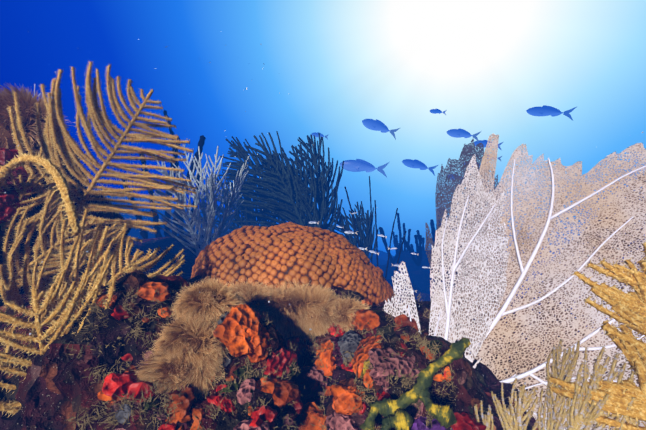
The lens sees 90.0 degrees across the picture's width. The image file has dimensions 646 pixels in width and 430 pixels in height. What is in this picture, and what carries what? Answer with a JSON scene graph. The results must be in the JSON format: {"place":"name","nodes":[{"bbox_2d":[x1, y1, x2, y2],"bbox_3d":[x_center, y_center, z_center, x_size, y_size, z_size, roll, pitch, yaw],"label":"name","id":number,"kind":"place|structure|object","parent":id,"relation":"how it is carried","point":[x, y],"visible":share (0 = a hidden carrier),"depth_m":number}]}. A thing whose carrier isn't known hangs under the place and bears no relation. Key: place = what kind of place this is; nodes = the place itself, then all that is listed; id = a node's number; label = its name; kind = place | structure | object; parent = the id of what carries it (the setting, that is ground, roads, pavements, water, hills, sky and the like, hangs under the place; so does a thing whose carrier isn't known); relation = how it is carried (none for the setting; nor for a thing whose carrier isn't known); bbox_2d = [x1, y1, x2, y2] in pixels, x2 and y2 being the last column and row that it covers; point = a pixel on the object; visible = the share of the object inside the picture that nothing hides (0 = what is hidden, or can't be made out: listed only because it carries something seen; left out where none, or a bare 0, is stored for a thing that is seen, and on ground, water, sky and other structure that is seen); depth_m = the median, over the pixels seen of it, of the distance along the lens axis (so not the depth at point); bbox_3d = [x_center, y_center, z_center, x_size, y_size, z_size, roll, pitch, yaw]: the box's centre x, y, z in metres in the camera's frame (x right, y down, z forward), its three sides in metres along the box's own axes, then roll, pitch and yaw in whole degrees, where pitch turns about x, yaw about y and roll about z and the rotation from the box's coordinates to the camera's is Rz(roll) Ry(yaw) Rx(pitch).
{"place":"outdoors","nodes":[
{"label":"outdoors","id":0,"kind":"place"},
{"bbox_2d":[0,142,130,305],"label":"reef wall","id":1,"kind":"structure","parent":0,"point":[112,216],"depth_m":0.60},
{"bbox_2d":[0,165,32,223],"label":"sponge","id":2,"kind":"object","parent":1,"relation":"on","point":[9,199],"visible":0.5,"depth_m":0.52},
{"bbox_2d":[0,148,25,168],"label":"sponge","id":3,"kind":"object","parent":2,"relation":"on","point":[6,155],"visible":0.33,"depth_m":0.55},
{"bbox_2d":[0,258,176,356],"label":"reef wall","id":4,"kind":"structure","parent":0,"point":[17,330],"depth_m":0.44},
{"bbox_2d":[311,132,328,138],"bbox_3d":[-0.039,-1.089,4.460,0.252,0.085,0.052,2,-20,-5],"label":"fish","id":5,"kind":"object","parent":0,"point":[316,134],"visible":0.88,"depth_m":4.45},
{"bbox_2d":[0,0,645,295],"label":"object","id":6,"kind":"structure","parent":0,"point":[329,67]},
{"bbox_2d":[3,31,642,377],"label":"marine snow","id":7,"kind":"structure","parent":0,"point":[262,209],"depth_m":0.37},
{"bbox_2d":[87,186,606,429],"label":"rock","id":8,"kind":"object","parent":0,"point":[382,255],"depth_m":5.48},
{"bbox_2d":[0,269,299,429],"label":"reef mound","id":9,"kind":"object","parent":8,"relation":"on","point":[53,390],"visible":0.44,"depth_m":0.34},
{"bbox_2d":[0,60,197,416],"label":"sea plume","id":10,"kind":"object","parent":9,"relation":"on","point":[61,286],"visible":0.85,"depth_m":0.53},
{"bbox_2d":[96,294,116,307],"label":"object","id":11,"kind":"object","parent":9,"relation":"on","point":[114,298],"visible":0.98,"depth_m":0.38},
{"bbox_2d":[97,391,119,402],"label":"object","id":12,"kind":"object","parent":9,"relation":"on","point":[102,396],"visible":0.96,"depth_m":0.33},
{"bbox_2d":[102,372,139,396],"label":"sponge","id":13,"kind":"object","parent":9,"relation":"on","point":[117,384],"visible":0.88,"depth_m":0.33},
{"bbox_2d":[111,305,130,320],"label":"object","id":14,"kind":"object","parent":9,"relation":"on","point":[118,313],"visible":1,"depth_m":0.37},
{"bbox_2d":[115,404,132,424],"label":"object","id":15,"kind":"object","parent":9,"relation":"on","point":[126,409],"visible":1,"depth_m":0.31},
{"bbox_2d":[121,354,132,361],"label":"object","id":16,"kind":"object","parent":9,"relation":"on","point":[126,357],"visible":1,"depth_m":0.36},
{"bbox_2d":[124,365,135,372],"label":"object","id":17,"kind":"object","parent":9,"relation":"on","point":[132,367],"visible":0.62,"depth_m":0.36},
{"bbox_2d":[127,380,156,402],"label":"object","id":18,"kind":"object","parent":9,"relation":"on","point":[135,388],"visible":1,"depth_m":0.33},
{"bbox_2d":[142,317,149,322],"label":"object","id":19,"kind":"object","parent":9,"relation":"on","point":[147,319],"visible":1,"depth_m":0.38},
{"bbox_2d":[144,351,153,364],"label":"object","id":20,"kind":"object","parent":9,"relation":"on","point":[147,354],"visible":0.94,"depth_m":0.36},
{"bbox_2d":[134,281,170,302],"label":"sponge","id":21,"kind":"object","parent":9,"relation":"on","point":[147,290],"visible":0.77,"depth_m":0.41},
{"bbox_2d":[144,400,161,409],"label":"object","id":22,"kind":"object","parent":9,"relation":"on","point":[148,406],"visible":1,"depth_m":0.32},
{"bbox_2d":[156,409,166,419],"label":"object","id":23,"kind":"object","parent":9,"relation":"on","point":[162,417],"visible":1,"depth_m":0.31},
{"bbox_2d":[157,307,172,317],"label":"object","id":24,"kind":"object","parent":9,"relation":"on","point":[169,312],"visible":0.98,"depth_m":0.39},
{"bbox_2d":[158,422,175,429],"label":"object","id":25,"kind":"object","parent":9,"relation":"on","point":[169,426],"visible":1,"depth_m":0.31},
{"bbox_2d":[165,403,176,426],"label":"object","id":26,"kind":"object","parent":9,"relation":"on","point":[171,419],"visible":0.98,"depth_m":0.32},
{"bbox_2d":[168,383,194,423],"bbox_3d":[-0.147,0.194,0.329,0.033,0.040,0.024,0,-20,1],"label":"sponge","id":27,"kind":"object","parent":9,"relation":"on","point":[186,398],"visible":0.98,"depth_m":0.33},
{"bbox_2d":[0,83,368,398],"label":"fuzzy polyp mats","id":28,"kind":"object","parent":9,"relation":"on","point":[189,351],"visible":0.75,"depth_m":0.41},
{"bbox_2d":[179,411,190,422],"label":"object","id":29,"kind":"object","parent":9,"relation":"on","point":[186,418],"visible":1,"depth_m":0.32},
{"bbox_2d":[190,408,204,429],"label":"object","id":30,"kind":"object","parent":9,"relation":"on","point":[198,413],"visible":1,"depth_m":0.32},
{"bbox_2d":[207,394,235,413],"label":"sponge","id":31,"kind":"object","parent":9,"relation":"on","point":[227,403],"visible":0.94,"depth_m":0.34},
{"bbox_2d":[216,384,227,393],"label":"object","id":32,"kind":"object","parent":9,"relation":"on","point":[220,387],"visible":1,"depth_m":0.35},
{"bbox_2d":[216,312,228,324],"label":"sponge","id":33,"kind":"object","parent":9,"relation":"on","point":[221,320],"visible":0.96,"depth_m":0.38},
{"bbox_2d":[220,354,231,366],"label":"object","id":34,"kind":"object","parent":9,"relation":"on","point":[227,360],"visible":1,"depth_m":0.38},
{"bbox_2d":[218,381,239,392],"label":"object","id":35,"kind":"object","parent":9,"relation":"on","point":[234,386],"visible":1,"depth_m":0.35},
{"bbox_2d":[213,304,262,356],"bbox_3d":[-0.100,0.135,0.381,0.040,0.060,0.055,-16,-25,37],"label":"sponge","id":36,"kind":"object","parent":9,"relation":"on","point":[232,334],"visible":1,"depth_m":0.37},
{"bbox_2d":[233,366,251,378],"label":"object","id":37,"kind":"object","parent":9,"relation":"on","point":[239,371],"visible":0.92,"depth_m":0.38},
{"bbox_2d":[236,378,255,404],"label":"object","id":38,"kind":"object","parent":9,"relation":"on","point":[247,386],"visible":1,"depth_m":0.35},
{"bbox_2d":[248,406,252,415],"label":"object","id":39,"kind":"object","parent":9,"relation":"on","point":[250,410],"visible":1,"depth_m":0.34},
{"bbox_2d":[233,419,269,429],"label":"sponge","id":40,"kind":"object","parent":9,"relation":"on","point":[243,425],"visible":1,"depth_m":0.32},
{"bbox_2d":[249,416,262,426],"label":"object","id":41,"kind":"object","parent":9,"relation":"on","point":[257,421],"visible":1,"depth_m":0.32},
{"bbox_2d":[246,326,270,363],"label":"sponge","id":42,"kind":"object","parent":9,"relation":"on","point":[261,351],"visible":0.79,"depth_m":0.38},
{"bbox_2d":[251,405,277,425],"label":"sponge","id":43,"kind":"object","parent":9,"relation":"on","point":[268,414],"visible":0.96,"depth_m":0.34},
{"bbox_2d":[256,377,300,407],"bbox_3d":[-0.061,0.203,0.369,0.072,0.032,0.027,6,-21,-17],"label":"sponge","id":44,"kind":"object","parent":9,"relation":"on","point":[284,392],"visible":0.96,"depth_m":0.37},
{"bbox_2d":[259,347,297,378],"bbox_3d":[-0.056,0.193,0.414,0.026,0.052,0.073,-14,-24,34],"label":"sponge","id":45,"kind":"object","parent":9,"relation":"on","point":[283,358],"visible":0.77,"depth_m":0.40},
{"bbox_2d":[279,411,290,429],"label":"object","id":46,"kind":"object","parent":9,"relation":"on","point":[287,416],"visible":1,"depth_m":0.36},
{"bbox_2d":[278,411,295,428],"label":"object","id":47,"kind":"object","parent":9,"relation":"on","point":[292,418],"visible":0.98,"depth_m":0.36},
{"bbox_2d":[190,222,394,304],"bbox_3d":[-0.085,0.192,0.785,0.452,0.339,0.449,18,-26,-40],"label":"brain coral","id":48,"kind":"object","parent":9,"relation":"on","point":[280,254],"depth_m":0.63},
{"bbox_2d":[284,397,301,417],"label":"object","id":49,"kind":"object","parent":9,"relation":"on","point":[297,408],"visible":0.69,"depth_m":0.38},
{"bbox_2d":[288,362,300,377],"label":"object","id":50,"kind":"object","parent":9,"relation":"on","point":[292,373],"visible":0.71,"depth_m":0.42},
{"bbox_2d":[283,335,307,354],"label":"sponge","id":51,"kind":"object","parent":9,"relation":"on","point":[295,341],"visible":0.42,"depth_m":0.51},
{"bbox_2d":[294,402,327,429],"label":"sponge","id":52,"kind":"object","parent":9,"relation":"on","point":[307,419],"visible":0.69,"depth_m":0.40},
{"bbox_2d":[296,366,327,398],"bbox_3d":[-0.009,0.245,0.453,0.068,0.061,0.026,7,-21,-19],"label":"sponge","id":53,"kind":"object","parent":9,"relation":"on","point":[307,378],"visible":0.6,"depth_m":0.45},
{"bbox_2d":[130,233,213,279],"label":"reef ridge","id":54,"kind":"structure","parent":8,"relation":"on","point":[163,243],"depth_m":1.31},
{"bbox_2d":[151,144,249,256],"bbox_3d":[-0.341,-0.039,0.911,0.280,0.406,0.192,12,-23,-29],"label":"soft coral","id":55,"kind":"object","parent":54,"relation":"on","point":[196,217],"visible":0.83,"depth_m":0.93},
{"bbox_2d":[198,131,377,259],"bbox_3d":[-0.175,-0.005,1.587,0.744,0.632,0.611,14,-24,-34],"label":"soft coral","id":56,"kind":"object","parent":54,"relation":"on","point":[281,189],"visible":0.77,"depth_m":1.45},
{"bbox_2d":[122,110,467,288],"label":"dark sea rods","id":57,"kind":"object","parent":8,"relation":"on","point":[398,250],"visible":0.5,"depth_m":1.59},
{"bbox_2d":[282,287,463,405],"bbox_3d":[-0.082,0.433,0.681,0.809,0.574,0.681,0,-20,1],"label":"reef mound","id":58,"kind":"object","parent":8,"relation":"on","point":[423,321],"visible":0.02,"depth_m":0.51},
{"bbox_2d":[325,386,331,395],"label":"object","id":59,"kind":"object","parent":58,"relation":"on","point":[327,389],"visible":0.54,"depth_m":0.45},
{"bbox_2d":[328,286,343,297],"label":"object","id":60,"kind":"object","parent":58,"relation":"on","point":[337,290],"visible":0.38,"depth_m":0.58},
{"bbox_2d":[361,299,372,306],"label":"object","id":61,"kind":"object","parent":58,"relation":"on","point":[368,302],"visible":0.48,"depth_m":0.61},
{"bbox_2d":[430,154,508,368],"bbox_3d":[0.253,0.076,0.542,0.175,0.449,0.039,5,-21,-13],"label":"sea fan","id":62,"kind":"object","parent":58,"relation":"on","point":[473,285],"visible":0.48,"depth_m":0.54},
{"bbox_2d":[386,278,436,301],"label":"reef ridge","id":63,"kind":"structure","parent":8,"relation":"on","point":[424,295],"depth_m":2.03},
{"bbox_2d":[298,325,543,429],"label":"reef mound","id":64,"kind":"object","parent":8,"relation":"on","point":[474,387],"visible":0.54,"depth_m":0.40},
{"bbox_2d":[65,283,459,429],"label":"algal turf tufts","id":65,"kind":"object","parent":64,"relation":"on","point":[97,306],"visible":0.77,"depth_m":0.37},
{"bbox_2d":[307,359,313,366],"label":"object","id":66,"kind":"object","parent":64,"relation":"on","point":[310,362],"visible":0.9,"depth_m":0.48},
{"bbox_2d":[315,340,335,377],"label":"sponge","id":67,"kind":"object","parent":64,"relation":"on","point":[327,356],"visible":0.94,"depth_m":0.47},
{"bbox_2d":[324,336,339,365],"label":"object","id":68,"kind":"object","parent":64,"relation":"on","point":[336,350],"visible":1,"depth_m":0.47},
{"bbox_2d":[327,323,344,336],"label":"sponge","id":69,"kind":"object","parent":64,"relation":"on","point":[333,330],"visible":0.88,"depth_m":0.52},
{"bbox_2d":[336,352,342,367],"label":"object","id":70,"kind":"object","parent":64,"relation":"on","point":[339,363],"visible":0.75,"depth_m":0.46},
{"bbox_2d":[325,411,357,429],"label":"sponge","id":71,"kind":"object","parent":64,"relation":"on","point":[334,420],"visible":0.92,"depth_m":0.37},
{"bbox_2d":[341,361,352,371],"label":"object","id":72,"kind":"object","parent":64,"relation":"on","point":[347,368],"visible":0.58,"depth_m":0.45},
{"bbox_2d":[330,385,365,414],"bbox_3d":[0.030,0.217,0.380,0.043,0.031,0.023,0,-20,1],"label":"sponge","id":73,"kind":"object","parent":64,"relation":"on","point":[341,394],"visible":0.98,"depth_m":0.37},
{"bbox_2d":[337,330,361,362],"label":"sponge","id":74,"kind":"object","parent":64,"relation":"on","point":[348,341],"visible":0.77,"depth_m":0.47},
{"bbox_2d":[358,402,366,414],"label":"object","id":75,"kind":"object","parent":64,"relation":"on","point":[362,411],"visible":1,"depth_m":0.37},
{"bbox_2d":[348,309,379,330],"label":"sponge","id":76,"kind":"object","parent":64,"relation":"on","point":[372,317],"visible":0.96,"depth_m":0.51},
{"bbox_2d":[361,358,370,378],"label":"sponge","id":77,"kind":"object","parent":64,"relation":"on","point":[367,361],"visible":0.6,"depth_m":0.41},
{"bbox_2d":[351,335,383,377],"bbox_3d":[0.066,0.196,0.441,0.056,0.060,0.074,0,-20,1],"label":"sponge","id":78,"kind":"object","parent":64,"relation":"on","point":[367,343],"visible":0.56,"depth_m":0.44},
{"bbox_2d":[363,369,372,388],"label":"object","id":79,"kind":"object","parent":64,"relation":"on","point":[367,379],"visible":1,"depth_m":0.39},
{"bbox_2d":[365,394,374,406],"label":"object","id":80,"kind":"object","parent":64,"relation":"on","point":[370,396],"visible":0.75,"depth_m":0.38},
{"bbox_2d":[376,391,395,400],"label":"sponge","id":81,"kind":"object","parent":64,"relation":"on","point":[382,396],"visible":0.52,"depth_m":0.38},
{"bbox_2d":[383,382,388,392],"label":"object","id":82,"kind":"object","parent":64,"relation":"on","point":[385,385],"visible":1,"depth_m":0.38},
{"bbox_2d":[368,347,419,385],"bbox_3d":[0.091,0.186,0.400,0.075,0.044,0.030,6,-21,-16],"label":"sponge","id":83,"kind":"object","parent":64,"relation":"on","point":[391,363],"visible":0.85,"depth_m":0.39},
{"bbox_2d":[400,333,408,340],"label":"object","id":84,"kind":"object","parent":64,"relation":"on","point":[402,336],"visible":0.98,"depth_m":0.42},
{"bbox_2d":[394,314,417,330],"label":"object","id":85,"kind":"object","parent":64,"relation":"on","point":[405,319],"visible":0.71,"depth_m":0.50},
{"bbox_2d":[359,337,470,429],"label":"branching sponge","id":86,"kind":"object","parent":64,"relation":"on","point":[395,414],"visible":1,"depth_m":0.33},
{"bbox_2d":[412,400,423,418],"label":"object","id":87,"kind":"object","parent":64,"relation":"on","point":[415,415],"visible":0.69,"depth_m":0.37},
{"bbox_2d":[383,261,454,342],"bbox_3d":[0.148,0.179,0.496,0.107,0.228,0.036,-6,-21,16],"label":"sea fan","id":88,"kind":"object","parent":64,"relation":"on","point":[403,308],"visible":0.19,"depth_m":0.52},
{"bbox_2d":[419,346,429,354],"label":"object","id":89,"kind":"object","parent":64,"relation":"on","point":[423,347],"visible":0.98,"depth_m":0.42},
{"bbox_2d":[411,416,452,429],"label":"sponge","id":90,"kind":"object","parent":64,"relation":"on","point":[419,423],"visible":0.44,"depth_m":0.36},
{"bbox_2d":[426,339,442,353],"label":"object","id":91,"kind":"object","parent":64,"relation":"on","point":[439,346],"visible":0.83,"depth_m":0.43},
{"bbox_2d":[433,374,444,381],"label":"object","id":92,"kind":"object","parent":64,"relation":"on","point":[438,377],"visible":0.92,"depth_m":0.39},
{"bbox_2d":[444,366,451,381],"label":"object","id":93,"kind":"object","parent":64,"relation":"on","point":[446,369],"visible":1,"depth_m":0.39},
{"bbox_2d":[450,412,485,429],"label":"sponge","id":94,"kind":"object","parent":64,"relation":"on","point":[466,421],"visible":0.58,"depth_m":0.36},
{"bbox_2d":[450,133,645,429],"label":"sea fan","id":95,"kind":"object","parent":64,"relation":"on","point":[604,211],"visible":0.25,"depth_m":0.53},
{"bbox_2d":[408,158,645,429],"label":"sea fan veins","id":96,"kind":"object","parent":95,"relation":"attached to","point":[501,312],"visible":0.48,"depth_m":0.52},
{"bbox_2d":[474,339,640,429],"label":"sea plume","id":97,"kind":"object","parent":64,"relation":"on","point":[579,414],"visible":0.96,"depth_m":0.31},
{"bbox_2d":[478,177,645,429],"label":"sea fan","id":98,"kind":"object","parent":64,"relation":"on","point":[529,378],"depth_m":0.54},
{"bbox_2d":[378,250,522,326],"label":"reef ridge","id":99,"kind":"structure","parent":8,"relation":"on","point":[419,276],"depth_m":2.83},
{"bbox_2d":[425,139,506,314],"bbox_3d":[0.461,0.023,1.040,0.268,0.641,0.088,-7,-21,19],"label":"sea fan","id":100,"kind":"object","parent":8,"relation":"on","point":[467,150],"visible":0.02,"depth_m":1.09},
{"bbox_2d":[344,231,357,234],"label":"fish","id":101,"kind":"object","parent":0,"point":[349,232],"visible":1,"depth_m":0.99},
{"bbox_2d":[339,159,388,176],"bbox_3d":[0.314,-0.350,2.447,0.379,0.133,0.073,0,-20,1],"label":"fish","id":102,"kind":"object","parent":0,"point":[358,165],"visible":1,"depth_m":2.44},
{"bbox_2d":[362,119,399,139],"bbox_3d":[0.511,-0.755,2.844,0.340,0.168,0.073,2,-20,-5],"label":"fish","id":103,"kind":"object","parent":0,"point":[375,125],"visible":1,"depth_m":2.84},
{"bbox_2d":[402,159,437,175],"bbox_3d":[0.855,-0.416,2.830,0.307,0.184,0.061,-7,-21,18],"label":"fish","id":104,"kind":"object","parent":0,"point":[410,163],"visible":1,"depth_m":2.83},
{"bbox_2d":[430,109,446,114],"bbox_3d":[1.606,-1.432,4.502,0.245,0.083,0.050,0,-20,1],"label":"fish","id":105,"kind":"object","parent":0,"point":[434,111],"visible":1,"depth_m":4.50},
{"bbox_2d":[446,128,479,141],"bbox_3d":[1.282,-0.723,2.942,0.315,0.113,0.062,0,-20,1],"label":"fish","id":106,"kind":"object","parent":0,"point":[458,133],"visible":1,"depth_m":2.94},
{"bbox_2d":[474,140,502,149],"bbox_3d":[1.608,-0.672,3.137,0.267,0.130,0.053,-6,-21,17],"label":"fish","id":107,"kind":"object","parent":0,"point":[484,142],"visible":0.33,"depth_m":3.14},
{"bbox_2d":[526,105,575,120],"bbox_3d":[1.785,-0.787,2.519,0.316,0.194,0.067,-12,-23,31],"label":"fish","id":108,"kind":"object","parent":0,"point":[544,110],"visible":1,"depth_m":2.53},
{"bbox_2d":[548,242,645,429],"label":"soft coral","id":109,"kind":"object","parent":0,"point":[629,307],"visible":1,"depth_m":0.30}
]}

